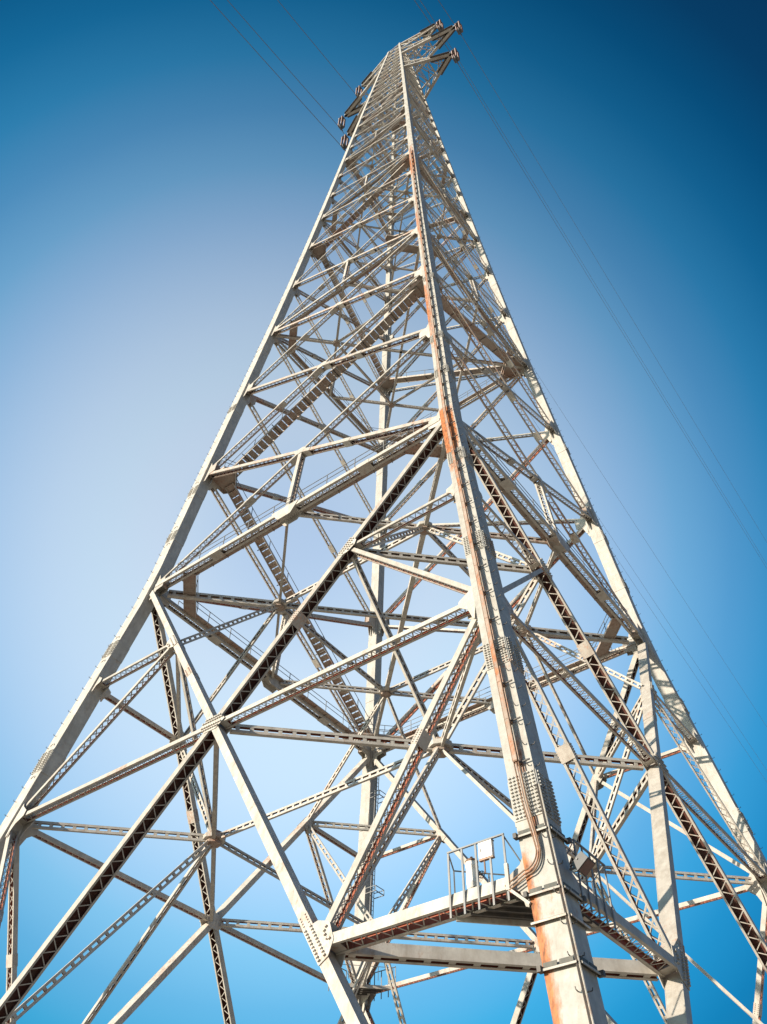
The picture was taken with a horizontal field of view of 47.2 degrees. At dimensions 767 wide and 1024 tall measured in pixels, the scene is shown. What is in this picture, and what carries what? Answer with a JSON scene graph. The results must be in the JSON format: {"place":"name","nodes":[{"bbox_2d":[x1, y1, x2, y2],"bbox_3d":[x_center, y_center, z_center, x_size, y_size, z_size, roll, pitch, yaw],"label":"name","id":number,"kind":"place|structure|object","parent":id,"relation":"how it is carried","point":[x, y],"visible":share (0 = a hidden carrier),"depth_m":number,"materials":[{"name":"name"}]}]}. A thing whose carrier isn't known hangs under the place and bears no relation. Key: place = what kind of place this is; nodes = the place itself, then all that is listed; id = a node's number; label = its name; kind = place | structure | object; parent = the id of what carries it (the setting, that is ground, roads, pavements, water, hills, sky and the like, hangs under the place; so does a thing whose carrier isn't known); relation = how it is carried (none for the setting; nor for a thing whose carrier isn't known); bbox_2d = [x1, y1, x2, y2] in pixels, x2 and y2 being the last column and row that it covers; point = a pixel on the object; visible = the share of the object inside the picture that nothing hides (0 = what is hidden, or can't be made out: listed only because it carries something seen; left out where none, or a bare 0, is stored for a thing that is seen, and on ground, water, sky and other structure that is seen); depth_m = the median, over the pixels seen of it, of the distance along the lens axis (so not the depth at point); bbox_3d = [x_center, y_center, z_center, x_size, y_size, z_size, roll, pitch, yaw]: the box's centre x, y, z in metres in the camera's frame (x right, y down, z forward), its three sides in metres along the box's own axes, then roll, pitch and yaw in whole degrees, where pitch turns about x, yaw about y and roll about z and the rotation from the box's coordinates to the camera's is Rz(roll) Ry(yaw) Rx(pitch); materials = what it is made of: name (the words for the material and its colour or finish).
{"place":"outdoors","nodes":[
{"label":"outdoors","id":0,"kind":"place"},
{"bbox_2d":[0,0,766,1023],"label":"sky","id":1,"kind":"structure","parent":0,"point":[163,190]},
{"label":"ground","id":2,"kind":"structure","parent":0,"visible":0},
{"bbox_2d":[0,23,766,1023],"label":"lattice tower","id":3,"kind":"structure","parent":2,"relation":"on","point":[544,891],"depth_m":59.52,"materials":[{"name":"grey metal"}]},
{"bbox_2d":[338,115,345,130],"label":"insulator cluster","id":4,"kind":"object","parent":3,"relation":"hanging from","point":[342,119],"visible":0.99,"depth_m":185.58,"materials":[{"name":"ceramic"}]},
{"bbox_2d":[227,0,765,768],"bbox_3d":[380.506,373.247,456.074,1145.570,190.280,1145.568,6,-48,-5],"label":"power line","id":5,"kind":"object","parent":4,"relation":"hanging from","point":[491,356],"visible":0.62,"depth_m":190.34,"materials":[{"name":"black metal"}]},
{"bbox_2d":[340,134,348,150],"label":"insulator cluster","id":6,"kind":"object","parent":3,"relation":"hanging from","point":[344,144],"visible":0.96,"depth_m":174.26,"materials":[{"name":"ceramic"}]},
{"bbox_2d":[210,0,766,781],"bbox_3d":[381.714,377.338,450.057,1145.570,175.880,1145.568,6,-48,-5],"label":"power line","id":7,"kind":"object","parent":6,"relation":"hanging from","point":[420,264],"visible":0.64,"depth_m":166.53,"materials":[{"name":"black metal"}]},
{"bbox_2d":[355,85,362,96],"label":"insulator cluster","id":8,"kind":"object","parent":3,"relation":"hanging from","point":[358,88],"visible":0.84,"depth_m":193.85,"materials":[{"name":"ceramic"}]},
{"bbox_2d":[278,1,766,726],"bbox_3d":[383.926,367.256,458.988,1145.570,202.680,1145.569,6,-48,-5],"label":"power line","id":9,"kind":"object","parent":8,"relation":"hanging from","point":[482,289],"visible":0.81,"depth_m":208.39,"materials":[{"name":"black metal"}]},
{"bbox_2d":[436,19,443,30],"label":"insulator cluster","id":10,"kind":"object","parent":3,"relation":"hanging from","point":[439,23],"visible":0.84,"depth_m":185.02,"materials":[{"name":"ceramic"}]},
{"bbox_2d":[420,0,765,562],"bbox_3d":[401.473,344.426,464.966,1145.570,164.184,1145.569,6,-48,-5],"label":"power line","id":11,"kind":"object","parent":10,"relation":"hanging from","point":[573,248],"visible":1,"depth_m":201.22,"materials":[{"name":"black metal"}]},
{"bbox_2d":[451,48,459,63],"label":"insulator cluster","id":12,"kind":"object","parent":3,"relation":"hanging from","point":[454,52],"visible":0.91,"depth_m":162.89,"materials":[{"name":"ceramic"}]},
{"bbox_2d":[414,0,765,566],"bbox_3d":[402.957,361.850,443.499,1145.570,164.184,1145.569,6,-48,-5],"label":"power line","id":13,"kind":"object","parent":12,"relation":"hanging from","point":[557,226],"visible":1,"depth_m":171.76,"materials":[{"name":"black metal"}]},
{"bbox_2d":[455,21,462,34],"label":"insulator cluster","id":14,"kind":"object","parent":3,"relation":"hanging from","point":[458,25],"visible":0.86,"depth_m":173.62,"materials":[{"name":"ceramic"}]},
{"bbox_2d":[438,0,764,538],"bbox_3d":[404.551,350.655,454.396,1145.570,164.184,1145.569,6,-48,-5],"label":"power line","id":15,"kind":"object","parent":14,"relation":"hanging from","point":[573,221],"visible":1,"depth_m":185.62,"materials":[{"name":"black metal"}]},
{"bbox_2d":[465,856,484,888],"bbox_3d":[2.990,11.980,28.908,0.569,1.302,0.440,-30,-55,25],"label":"equipment cabinet","id":16,"kind":"object","parent":3,"relation":"on","point":[470,867],"visible":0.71,"depth_m":28.87,"materials":[{"name":"white metal"}]},
{"bbox_2d":[477,838,494,873],"bbox_3d":[3.345,11.175,28.425,0.540,1.042,0.212,-29,-55,24],"label":"floodlight","id":17,"kind":"object","parent":3,"relation":"attached to","point":[486,850],"visible":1,"depth_m":28.49,"materials":[{"name":"grey paint"}]},
{"bbox_2d":[479,840,490,857],"bbox_3d":[3.293,10.968,28.548,0.440,0.470,0.031,-29,-55,24],"label":"door","id":18,"kind":"structure","parent":17,"relation":"in","point":[485,847],"depth_m":28.54,"materials":[{"name":"white metal"}]},
{"bbox_2d":[569,851,595,876],"bbox_3d":[6.072,10.864,27.015,0.786,0.578,0.580,-29,-55,24],"label":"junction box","id":19,"kind":"object","parent":3,"relation":"attached to","point":[582,863],"visible":1,"depth_m":26.84,"materials":[{"name":"white metal"}]}
]}

